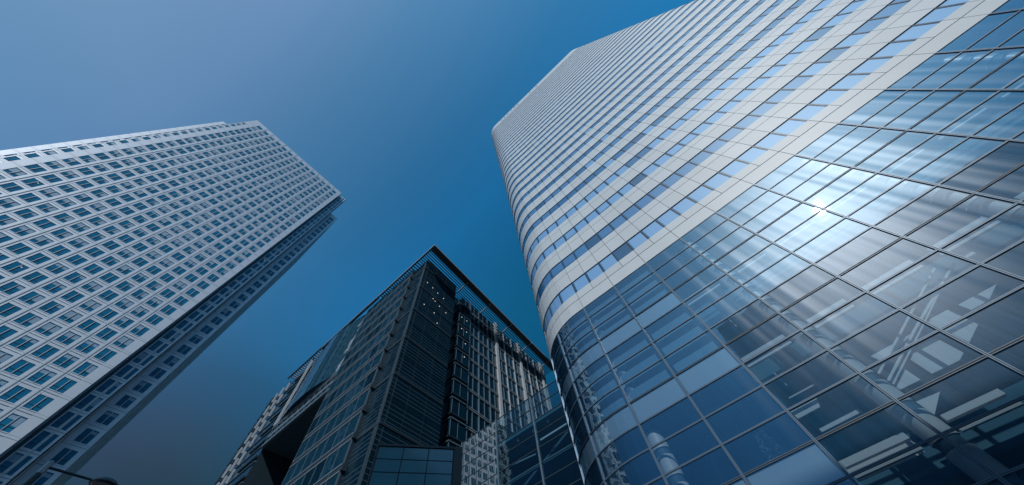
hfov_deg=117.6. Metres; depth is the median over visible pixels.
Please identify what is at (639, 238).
window
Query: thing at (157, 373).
window
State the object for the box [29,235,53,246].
window
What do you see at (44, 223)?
window
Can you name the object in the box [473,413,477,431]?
window
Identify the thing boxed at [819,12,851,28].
window
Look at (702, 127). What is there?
window
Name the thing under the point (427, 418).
window
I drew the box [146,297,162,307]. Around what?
window
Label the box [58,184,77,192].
window
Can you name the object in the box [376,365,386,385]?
window
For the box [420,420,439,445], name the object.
window
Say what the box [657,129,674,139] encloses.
window
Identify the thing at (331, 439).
window
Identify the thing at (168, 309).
window
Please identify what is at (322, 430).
window
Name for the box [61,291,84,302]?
window
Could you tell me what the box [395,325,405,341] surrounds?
window
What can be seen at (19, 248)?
window
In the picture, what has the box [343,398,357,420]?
window
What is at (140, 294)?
window
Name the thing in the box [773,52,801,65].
window
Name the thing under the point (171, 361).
window
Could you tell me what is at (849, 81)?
window
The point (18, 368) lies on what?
window
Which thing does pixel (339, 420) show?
window
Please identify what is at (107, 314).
window
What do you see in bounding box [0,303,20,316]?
window
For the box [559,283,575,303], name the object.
window
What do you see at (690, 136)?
window
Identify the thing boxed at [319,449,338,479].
window
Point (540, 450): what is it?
glass link
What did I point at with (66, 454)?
window
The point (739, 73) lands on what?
window
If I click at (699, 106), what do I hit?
window
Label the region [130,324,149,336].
window
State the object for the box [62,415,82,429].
window
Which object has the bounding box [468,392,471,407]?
window
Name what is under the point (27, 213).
window
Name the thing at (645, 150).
window
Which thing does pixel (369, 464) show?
window
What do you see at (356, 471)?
window
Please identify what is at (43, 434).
window
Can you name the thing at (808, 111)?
window
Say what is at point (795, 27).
window
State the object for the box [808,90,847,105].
window
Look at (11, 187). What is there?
window
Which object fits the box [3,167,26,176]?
window
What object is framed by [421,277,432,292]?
window
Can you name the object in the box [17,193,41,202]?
window
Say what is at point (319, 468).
window
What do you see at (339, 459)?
window
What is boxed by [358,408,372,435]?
window
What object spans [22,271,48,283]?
window
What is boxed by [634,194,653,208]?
window
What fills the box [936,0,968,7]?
window
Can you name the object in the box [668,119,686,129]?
window
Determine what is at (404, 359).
window
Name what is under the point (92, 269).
window
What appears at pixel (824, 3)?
window
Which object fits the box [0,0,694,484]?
sky
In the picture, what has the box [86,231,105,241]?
window
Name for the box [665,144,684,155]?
window
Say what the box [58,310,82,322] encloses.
window
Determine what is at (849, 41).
window
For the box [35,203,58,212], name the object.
window
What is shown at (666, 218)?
window
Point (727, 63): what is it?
window
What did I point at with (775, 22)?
window
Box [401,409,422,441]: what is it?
window
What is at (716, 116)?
window
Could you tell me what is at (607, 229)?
window
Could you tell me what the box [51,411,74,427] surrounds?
window
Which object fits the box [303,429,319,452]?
window
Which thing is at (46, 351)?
window
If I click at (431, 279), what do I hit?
window
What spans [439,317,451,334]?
window
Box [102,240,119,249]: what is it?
window
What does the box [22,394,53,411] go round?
window
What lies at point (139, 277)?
window
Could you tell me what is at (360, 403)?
window
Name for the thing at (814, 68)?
window
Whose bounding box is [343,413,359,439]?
window
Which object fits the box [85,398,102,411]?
window
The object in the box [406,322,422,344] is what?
window
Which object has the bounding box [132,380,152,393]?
window
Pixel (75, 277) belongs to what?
window
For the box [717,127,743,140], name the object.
window
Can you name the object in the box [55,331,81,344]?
window
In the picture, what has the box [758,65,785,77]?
window
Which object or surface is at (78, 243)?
window
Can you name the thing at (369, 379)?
window
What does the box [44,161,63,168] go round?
window
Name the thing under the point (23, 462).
window
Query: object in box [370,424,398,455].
window
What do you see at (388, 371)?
window
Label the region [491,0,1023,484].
office tower
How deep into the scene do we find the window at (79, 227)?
84.85 m
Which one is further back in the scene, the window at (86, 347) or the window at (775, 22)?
the window at (86, 347)
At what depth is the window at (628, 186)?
41.61 m
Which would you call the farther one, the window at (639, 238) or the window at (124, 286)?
the window at (124, 286)
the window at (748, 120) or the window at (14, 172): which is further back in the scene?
the window at (14, 172)
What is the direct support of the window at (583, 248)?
in the office tower
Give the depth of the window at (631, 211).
37.44 m
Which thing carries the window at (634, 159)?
in the office tower
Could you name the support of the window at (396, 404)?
in the office block
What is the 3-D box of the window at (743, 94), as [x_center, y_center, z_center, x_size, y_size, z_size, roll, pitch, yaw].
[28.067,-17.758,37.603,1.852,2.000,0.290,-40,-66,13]
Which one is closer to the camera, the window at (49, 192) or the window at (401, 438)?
the window at (401, 438)
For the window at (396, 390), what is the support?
in the office block
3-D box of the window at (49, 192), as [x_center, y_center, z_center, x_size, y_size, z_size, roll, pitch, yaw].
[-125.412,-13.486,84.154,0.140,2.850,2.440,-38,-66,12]
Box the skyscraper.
[0,120,345,484]
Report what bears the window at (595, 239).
in the office tower
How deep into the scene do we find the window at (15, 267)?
71.26 m
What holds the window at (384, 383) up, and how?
in the office block
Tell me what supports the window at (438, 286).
in the office block
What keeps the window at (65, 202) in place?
in the skyscraper
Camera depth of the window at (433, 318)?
68.29 m
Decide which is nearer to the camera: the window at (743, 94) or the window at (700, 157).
the window at (700, 157)
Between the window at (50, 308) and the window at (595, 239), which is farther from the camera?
the window at (50, 308)
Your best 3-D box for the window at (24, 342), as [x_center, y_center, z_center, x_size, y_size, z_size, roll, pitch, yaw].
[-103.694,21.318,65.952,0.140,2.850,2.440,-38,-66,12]
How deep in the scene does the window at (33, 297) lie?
70.48 m
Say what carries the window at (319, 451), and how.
in the office block
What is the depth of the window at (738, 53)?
45.05 m
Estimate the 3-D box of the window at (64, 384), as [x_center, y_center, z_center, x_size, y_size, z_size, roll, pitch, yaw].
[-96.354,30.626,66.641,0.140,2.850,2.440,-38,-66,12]
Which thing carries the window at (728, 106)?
in the office tower
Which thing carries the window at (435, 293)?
in the office block
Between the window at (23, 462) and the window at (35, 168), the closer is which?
the window at (23, 462)
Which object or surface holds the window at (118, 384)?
in the skyscraper
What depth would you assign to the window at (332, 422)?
51.26 m
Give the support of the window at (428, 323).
in the office block
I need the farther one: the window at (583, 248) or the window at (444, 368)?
the window at (444, 368)
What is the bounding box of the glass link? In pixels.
[461,380,588,484]
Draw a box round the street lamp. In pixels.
[22,460,117,484]
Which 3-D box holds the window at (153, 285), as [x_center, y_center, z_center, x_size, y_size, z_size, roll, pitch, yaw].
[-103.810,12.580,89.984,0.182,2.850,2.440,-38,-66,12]
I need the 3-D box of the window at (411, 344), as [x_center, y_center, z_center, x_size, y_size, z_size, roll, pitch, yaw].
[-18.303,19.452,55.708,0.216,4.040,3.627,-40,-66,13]
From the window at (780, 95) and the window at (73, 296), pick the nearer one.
the window at (780, 95)
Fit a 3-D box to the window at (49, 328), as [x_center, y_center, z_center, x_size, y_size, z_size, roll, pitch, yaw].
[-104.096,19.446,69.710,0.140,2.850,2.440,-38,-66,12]
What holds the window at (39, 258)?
in the skyscraper
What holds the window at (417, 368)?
in the office block
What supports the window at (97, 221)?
in the skyscraper
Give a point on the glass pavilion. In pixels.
(399, 464)
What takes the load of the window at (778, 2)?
in the office tower
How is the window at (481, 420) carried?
in the office block
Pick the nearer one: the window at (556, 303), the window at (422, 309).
the window at (556, 303)
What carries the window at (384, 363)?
in the office block
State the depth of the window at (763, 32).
44.15 m
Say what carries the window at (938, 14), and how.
in the office tower
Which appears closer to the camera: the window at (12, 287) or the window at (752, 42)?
the window at (752, 42)
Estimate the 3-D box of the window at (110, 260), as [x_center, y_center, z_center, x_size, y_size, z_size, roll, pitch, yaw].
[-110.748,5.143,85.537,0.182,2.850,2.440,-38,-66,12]
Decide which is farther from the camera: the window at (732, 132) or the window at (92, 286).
the window at (92, 286)
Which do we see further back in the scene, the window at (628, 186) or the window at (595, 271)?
the window at (628, 186)
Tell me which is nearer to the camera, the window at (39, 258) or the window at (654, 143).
the window at (654, 143)
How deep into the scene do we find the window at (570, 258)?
39.68 m
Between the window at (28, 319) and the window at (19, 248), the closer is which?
the window at (28, 319)
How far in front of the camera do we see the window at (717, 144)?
34.77 m
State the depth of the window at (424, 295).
70.27 m
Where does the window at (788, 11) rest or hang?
in the office tower
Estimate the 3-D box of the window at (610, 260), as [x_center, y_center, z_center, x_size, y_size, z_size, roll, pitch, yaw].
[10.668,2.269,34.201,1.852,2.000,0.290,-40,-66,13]
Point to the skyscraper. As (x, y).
(140, 271)
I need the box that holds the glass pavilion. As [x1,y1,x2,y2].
[367,443,462,484]
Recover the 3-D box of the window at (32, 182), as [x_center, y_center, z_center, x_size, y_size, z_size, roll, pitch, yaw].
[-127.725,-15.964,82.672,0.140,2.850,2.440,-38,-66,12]
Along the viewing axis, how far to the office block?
67.22 m
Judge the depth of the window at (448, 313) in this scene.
73.22 m
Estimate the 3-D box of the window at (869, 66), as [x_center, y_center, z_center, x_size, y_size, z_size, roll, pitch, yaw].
[31.873,-15.585,27.578,1.852,2.000,0.290,-40,-66,13]
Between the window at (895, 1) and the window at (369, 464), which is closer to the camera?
the window at (895, 1)
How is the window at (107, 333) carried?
in the skyscraper
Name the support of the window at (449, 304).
in the office block
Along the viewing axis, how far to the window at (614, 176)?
46.15 m
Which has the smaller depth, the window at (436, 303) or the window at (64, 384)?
the window at (64, 384)
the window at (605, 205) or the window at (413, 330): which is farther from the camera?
the window at (413, 330)
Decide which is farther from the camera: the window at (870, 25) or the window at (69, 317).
the window at (69, 317)
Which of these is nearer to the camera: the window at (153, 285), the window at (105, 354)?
the window at (105, 354)
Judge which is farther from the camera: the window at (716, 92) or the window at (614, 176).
the window at (614, 176)
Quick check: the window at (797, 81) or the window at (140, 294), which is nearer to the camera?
the window at (797, 81)
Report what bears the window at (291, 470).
in the office block
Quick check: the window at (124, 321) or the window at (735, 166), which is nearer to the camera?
the window at (735, 166)
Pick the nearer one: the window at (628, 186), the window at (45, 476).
the window at (628, 186)
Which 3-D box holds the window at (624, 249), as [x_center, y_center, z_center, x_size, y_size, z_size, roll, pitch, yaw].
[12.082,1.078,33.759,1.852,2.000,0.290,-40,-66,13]
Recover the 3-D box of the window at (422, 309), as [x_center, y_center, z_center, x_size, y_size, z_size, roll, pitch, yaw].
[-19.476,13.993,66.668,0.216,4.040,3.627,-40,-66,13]
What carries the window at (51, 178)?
in the skyscraper
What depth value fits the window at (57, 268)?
76.51 m
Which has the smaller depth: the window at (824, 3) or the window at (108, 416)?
the window at (824, 3)
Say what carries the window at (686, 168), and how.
in the office tower
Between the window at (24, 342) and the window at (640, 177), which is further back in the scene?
the window at (24, 342)
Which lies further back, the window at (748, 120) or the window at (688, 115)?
the window at (688, 115)
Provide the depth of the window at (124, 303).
82.48 m
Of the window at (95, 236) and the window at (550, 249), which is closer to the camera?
the window at (550, 249)
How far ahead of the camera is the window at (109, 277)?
83.27 m
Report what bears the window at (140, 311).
in the skyscraper
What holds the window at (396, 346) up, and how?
in the office block
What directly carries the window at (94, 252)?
in the skyscraper
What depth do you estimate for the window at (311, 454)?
48.11 m
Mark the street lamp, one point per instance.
(95, 481)
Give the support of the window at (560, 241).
in the office tower
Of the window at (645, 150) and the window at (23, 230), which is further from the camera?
the window at (23, 230)
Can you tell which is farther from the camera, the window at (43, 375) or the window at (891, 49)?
the window at (43, 375)
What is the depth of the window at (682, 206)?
32.00 m
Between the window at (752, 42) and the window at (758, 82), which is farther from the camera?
the window at (752, 42)
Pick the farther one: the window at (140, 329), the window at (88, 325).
the window at (140, 329)
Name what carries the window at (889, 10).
in the office tower
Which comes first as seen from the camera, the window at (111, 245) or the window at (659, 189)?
the window at (659, 189)
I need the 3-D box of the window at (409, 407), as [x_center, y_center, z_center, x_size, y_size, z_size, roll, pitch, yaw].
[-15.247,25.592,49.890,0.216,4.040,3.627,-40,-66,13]
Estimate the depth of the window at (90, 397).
69.18 m
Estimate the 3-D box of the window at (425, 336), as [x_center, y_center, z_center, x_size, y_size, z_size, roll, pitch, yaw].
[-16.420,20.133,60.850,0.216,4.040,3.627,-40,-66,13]
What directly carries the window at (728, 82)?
in the office tower
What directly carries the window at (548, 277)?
in the office tower
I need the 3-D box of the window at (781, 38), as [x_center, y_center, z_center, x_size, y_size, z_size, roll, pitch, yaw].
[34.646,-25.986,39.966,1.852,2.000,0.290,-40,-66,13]
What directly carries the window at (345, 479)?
in the office block
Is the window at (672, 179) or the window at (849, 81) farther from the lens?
the window at (672, 179)
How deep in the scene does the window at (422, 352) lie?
57.12 m
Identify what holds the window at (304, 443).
in the office block
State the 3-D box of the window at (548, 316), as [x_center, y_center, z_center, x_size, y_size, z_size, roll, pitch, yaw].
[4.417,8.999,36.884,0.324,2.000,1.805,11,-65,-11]
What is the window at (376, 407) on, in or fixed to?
in the office block
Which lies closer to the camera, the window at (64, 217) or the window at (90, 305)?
the window at (90, 305)
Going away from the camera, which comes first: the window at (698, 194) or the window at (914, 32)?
the window at (914, 32)
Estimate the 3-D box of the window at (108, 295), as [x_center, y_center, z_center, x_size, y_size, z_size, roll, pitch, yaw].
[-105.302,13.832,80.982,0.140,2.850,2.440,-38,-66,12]
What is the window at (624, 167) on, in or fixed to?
in the office tower
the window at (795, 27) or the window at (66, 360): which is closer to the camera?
the window at (795, 27)
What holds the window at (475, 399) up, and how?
in the office block
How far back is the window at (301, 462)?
48.71 m
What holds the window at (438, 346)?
in the office block
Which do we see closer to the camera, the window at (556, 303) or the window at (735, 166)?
the window at (735, 166)
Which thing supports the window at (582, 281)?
in the office tower
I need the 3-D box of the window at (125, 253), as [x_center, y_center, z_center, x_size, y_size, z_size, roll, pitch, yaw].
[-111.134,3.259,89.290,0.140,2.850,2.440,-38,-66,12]
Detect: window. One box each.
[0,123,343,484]
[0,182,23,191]
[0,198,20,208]
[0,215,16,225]
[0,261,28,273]
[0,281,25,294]
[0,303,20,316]
[0,325,17,340]
[0,350,12,363]
[0,385,31,402]
[0,413,27,432]
[0,452,23,472]
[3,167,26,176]
[4,359,35,375]
[6,243,32,254]
[6,456,32,474]
[8,335,38,350]
[9,225,35,235]
[13,208,37,218]
[13,312,42,326]
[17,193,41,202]
[17,291,45,304]
[21,178,44,186]
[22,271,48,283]
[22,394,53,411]
[23,431,50,448]
[24,164,46,172]
[25,253,50,264]
[27,368,56,384]
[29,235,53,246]
[30,471,53,484]
[31,345,59,359]
[33,219,55,228]
[34,322,61,335]
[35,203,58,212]
[35,434,58,450]
[38,188,60,197]
[38,301,64,313]
[41,174,62,182]
[41,281,66,293]
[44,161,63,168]
[44,263,68,273]
[48,245,70,255]
[49,377,77,393]
[50,448,77,465]
[51,229,72,238]
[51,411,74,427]
[53,213,74,222]
[53,353,78,367]
[55,198,75,207]
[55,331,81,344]
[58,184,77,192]
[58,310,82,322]
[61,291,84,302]
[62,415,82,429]
[63,272,85,283]
[65,254,87,265]
[67,238,88,247]
[69,222,90,231]
[72,207,91,216]
[72,362,97,376]
[73,194,92,201]
[74,340,98,353]
[74,394,96,408]
[74,428,99,444]
[77,319,100,331]
[79,299,101,311]
[81,281,102,292]
[83,264,103,274]
[85,247,104,257]
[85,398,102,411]
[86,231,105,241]
[87,217,106,225]
[94,348,116,361]
[95,327,117,340]
[95,410,118,425]
[96,379,114,391]
[97,308,118,320]
[98,290,118,300]
[100,273,118,282]
[101,256,120,265]
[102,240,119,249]
[105,382,121,394]
[112,336,133,348]
[113,316,134,328]
[114,298,134,309]
[114,395,135,408]
[115,281,133,291]
[116,249,134,258]
[116,265,134,274]
[130,306,148,317]
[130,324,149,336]
[131,273,148,282]
[131,289,148,299]
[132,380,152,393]
[145,314,162,325]
[146,281,162,290]
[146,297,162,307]
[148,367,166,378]
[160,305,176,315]
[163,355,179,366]
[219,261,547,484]
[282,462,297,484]
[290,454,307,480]
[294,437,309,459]
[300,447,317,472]
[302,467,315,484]
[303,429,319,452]
[309,458,326,484]
[311,439,327,463]
[313,422,328,444]
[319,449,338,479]
[321,430,338,456]
[323,414,338,436]
[331,440,350,470]
[332,421,349,447]
[333,407,347,428]
[341,468,352,484]
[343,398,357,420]
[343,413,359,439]
[346,435,363,471]
[348,460,363,484]
[354,389,368,411]
[354,428,373,465]
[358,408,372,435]
[361,456,373,484]
[363,370,375,388]
[366,401,381,429]
[367,385,379,411]
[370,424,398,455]
[374,377,389,405]
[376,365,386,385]
[381,347,392,368]
[381,397,405,430]
[382,359,394,380]
[388,341,400,362]
[388,374,410,406]
[389,332,397,347]
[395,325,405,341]
[395,355,414,381]
[398,435,416,444]
[400,338,418,364]
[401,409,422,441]
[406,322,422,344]
[406,385,426,417]
[410,309,425,331]
[412,366,430,392]
[414,297,428,316]
[416,349,433,374]
[417,287,430,305]
[420,333,435,355]
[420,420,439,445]
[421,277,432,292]
[423,268,435,284]
[424,319,437,341]
[424,397,442,427]
[427,307,440,326]
[428,376,444,402]
[429,297,441,315]
[431,359,446,384]
[432,287,443,302]
[434,278,445,293]
[435,343,448,364]
[437,330,449,351]
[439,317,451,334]
[441,306,452,324]
[443,295,453,311]
[467,409,471,427]
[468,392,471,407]
[473,394,477,411]
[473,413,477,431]
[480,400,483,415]
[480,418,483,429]
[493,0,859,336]
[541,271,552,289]
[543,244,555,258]
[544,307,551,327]
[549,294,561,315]
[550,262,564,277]
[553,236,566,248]
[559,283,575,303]
[562,252,577,267]
[563,227,576,240]
[572,273,589,291]
[573,243,589,258]
[574,219,587,231]
[584,210,598,222]
[585,234,600,248]
[585,263,604,281]
[595,201,610,214]
[596,224,613,239]
[599,253,618,271]
[604,174,618,184]
[606,192,621,204]
[609,214,626,229]
[612,242,632,260]
[614,165,629,175]
[617,183,634,196]
[621,204,640,219]
[625,156,640,166]
[626,232,647,249]
[629,173,646,185]
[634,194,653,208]
[635,147,651,158]
[641,164,658,176]
[641,220,663,239]
[646,138,662,148]
[647,184,667,198]
[653,154,671,166]
[655,209,679,226]
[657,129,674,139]
[661,173,681,187]
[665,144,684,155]
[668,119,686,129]
[670,197,695,214]
[674,162,697,176]
[677,133,697,145]
[680,109,698,119]
[686,185,713,202]
[688,151,712,164]
[691,123,711,134]
[692,99,711,109]
[702,173,730,189]
[703,112,725,123]
[703,139,728,152]
[704,70,722,79]
[704,89,724,99]
[716,60,734,69]
[716,101,740,112]
[717,79,736,88]
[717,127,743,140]
[719,160,748,176]
[727,49,747,60]
[728,68,750,78]
[730,89,755,100]
[733,115,760,128]
[735,146,766,163]
[738,39,759,50]
[742,56,764,67]
[745,77,770,88]
[748,102,777,115]
[750,28,772,40]
[753,133,786,149]
[754,45,778,57]
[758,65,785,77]
[764,18,784,29]
[765,90,794,102]
[767,33,792,46]
[771,119,805,135]
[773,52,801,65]
[775,7,797,19]
[780,76,812,89]
[782,21,807,34]
[788,0,805,8]
[788,39,818,53]
[789,105,826,120]
[795,9,821,23]
[798,62,830,75]
[805,26,834,40]
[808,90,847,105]
[810,0,832,11]
[814,47,849,62]
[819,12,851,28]
[828,74,869,89]
[832,32,869,48]
[835,0,866,15]
[848,57,892,74]
[850,16,889,34]
[869,0,910,19]
[869,40,914,58]
[888,0,909,4]
[891,22,939,41]
[912,3,964,25]
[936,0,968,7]
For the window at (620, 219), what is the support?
in the office tower
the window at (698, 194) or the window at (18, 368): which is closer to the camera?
the window at (698, 194)
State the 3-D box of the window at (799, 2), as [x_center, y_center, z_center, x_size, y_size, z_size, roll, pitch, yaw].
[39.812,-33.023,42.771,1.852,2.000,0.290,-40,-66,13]
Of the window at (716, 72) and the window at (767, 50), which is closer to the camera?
the window at (767, 50)
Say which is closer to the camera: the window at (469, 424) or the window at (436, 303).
the window at (469, 424)
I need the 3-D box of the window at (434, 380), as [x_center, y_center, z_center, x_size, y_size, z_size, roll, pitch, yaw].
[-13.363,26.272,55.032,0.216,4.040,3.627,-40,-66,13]
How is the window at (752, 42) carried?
in the office tower
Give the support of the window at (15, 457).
in the skyscraper
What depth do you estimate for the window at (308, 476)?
44.31 m
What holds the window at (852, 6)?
in the office tower
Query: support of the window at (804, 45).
in the office tower
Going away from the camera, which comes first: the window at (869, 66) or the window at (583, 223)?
the window at (869, 66)
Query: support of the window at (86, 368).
in the skyscraper
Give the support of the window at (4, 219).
in the skyscraper
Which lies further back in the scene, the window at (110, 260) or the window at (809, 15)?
the window at (110, 260)
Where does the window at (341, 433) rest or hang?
in the office block
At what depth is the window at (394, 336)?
59.98 m
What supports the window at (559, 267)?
in the office tower
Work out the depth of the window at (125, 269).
86.97 m
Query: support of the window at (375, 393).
in the office block
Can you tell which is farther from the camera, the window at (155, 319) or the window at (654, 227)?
the window at (155, 319)
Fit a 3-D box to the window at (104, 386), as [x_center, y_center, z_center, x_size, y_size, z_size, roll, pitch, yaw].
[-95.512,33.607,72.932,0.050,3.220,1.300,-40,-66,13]
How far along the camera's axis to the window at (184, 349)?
111.97 m
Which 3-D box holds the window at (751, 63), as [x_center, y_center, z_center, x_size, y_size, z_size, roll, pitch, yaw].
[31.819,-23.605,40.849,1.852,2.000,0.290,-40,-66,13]
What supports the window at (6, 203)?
in the skyscraper
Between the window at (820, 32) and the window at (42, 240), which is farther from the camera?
the window at (42, 240)
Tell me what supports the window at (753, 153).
in the office tower
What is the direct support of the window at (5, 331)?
in the skyscraper
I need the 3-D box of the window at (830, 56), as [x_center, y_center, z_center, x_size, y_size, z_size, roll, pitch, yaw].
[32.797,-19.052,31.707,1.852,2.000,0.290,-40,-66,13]
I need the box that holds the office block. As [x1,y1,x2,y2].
[215,244,553,484]
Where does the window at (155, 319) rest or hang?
in the skyscraper
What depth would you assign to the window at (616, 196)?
42.01 m
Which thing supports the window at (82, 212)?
in the skyscraper
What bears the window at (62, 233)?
in the skyscraper
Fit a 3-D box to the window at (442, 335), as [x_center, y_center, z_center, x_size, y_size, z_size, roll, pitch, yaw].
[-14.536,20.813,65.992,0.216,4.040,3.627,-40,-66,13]
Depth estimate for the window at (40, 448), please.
62.24 m
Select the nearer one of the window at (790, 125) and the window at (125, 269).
the window at (790, 125)
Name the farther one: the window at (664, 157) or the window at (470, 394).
the window at (470, 394)
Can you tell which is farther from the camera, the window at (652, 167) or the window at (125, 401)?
the window at (125, 401)
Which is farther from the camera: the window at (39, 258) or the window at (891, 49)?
the window at (39, 258)
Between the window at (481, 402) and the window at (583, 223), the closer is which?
the window at (583, 223)
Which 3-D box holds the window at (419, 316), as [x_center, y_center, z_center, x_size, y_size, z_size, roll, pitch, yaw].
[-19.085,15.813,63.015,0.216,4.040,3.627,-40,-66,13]
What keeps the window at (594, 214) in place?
in the office tower
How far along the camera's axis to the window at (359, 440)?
41.19 m
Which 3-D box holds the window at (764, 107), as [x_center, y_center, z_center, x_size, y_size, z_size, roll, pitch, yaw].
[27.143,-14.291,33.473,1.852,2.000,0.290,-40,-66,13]
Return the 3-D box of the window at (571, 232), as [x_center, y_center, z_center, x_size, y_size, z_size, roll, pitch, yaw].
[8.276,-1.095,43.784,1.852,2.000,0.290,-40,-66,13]
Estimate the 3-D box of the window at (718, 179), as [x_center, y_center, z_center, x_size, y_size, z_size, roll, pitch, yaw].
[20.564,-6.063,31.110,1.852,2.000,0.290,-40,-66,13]
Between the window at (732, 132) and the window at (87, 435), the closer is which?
the window at (732, 132)
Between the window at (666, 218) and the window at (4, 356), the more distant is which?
the window at (4, 356)
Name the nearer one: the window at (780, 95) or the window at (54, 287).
the window at (780, 95)
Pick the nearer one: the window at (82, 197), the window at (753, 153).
the window at (753, 153)
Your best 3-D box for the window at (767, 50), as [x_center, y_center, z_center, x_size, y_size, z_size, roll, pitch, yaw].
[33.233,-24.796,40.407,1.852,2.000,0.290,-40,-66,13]
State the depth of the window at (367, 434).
40.77 m
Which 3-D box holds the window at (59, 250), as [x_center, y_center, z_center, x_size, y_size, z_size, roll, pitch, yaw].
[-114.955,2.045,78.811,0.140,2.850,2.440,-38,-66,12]
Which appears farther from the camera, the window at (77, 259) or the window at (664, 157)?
the window at (77, 259)
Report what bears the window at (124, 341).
in the skyscraper
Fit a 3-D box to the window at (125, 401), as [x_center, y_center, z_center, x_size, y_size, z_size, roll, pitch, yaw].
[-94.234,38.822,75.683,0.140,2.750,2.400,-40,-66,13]
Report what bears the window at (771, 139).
in the office tower
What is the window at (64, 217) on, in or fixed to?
in the skyscraper
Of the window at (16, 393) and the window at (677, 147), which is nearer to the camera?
the window at (677, 147)
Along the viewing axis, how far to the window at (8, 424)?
59.21 m

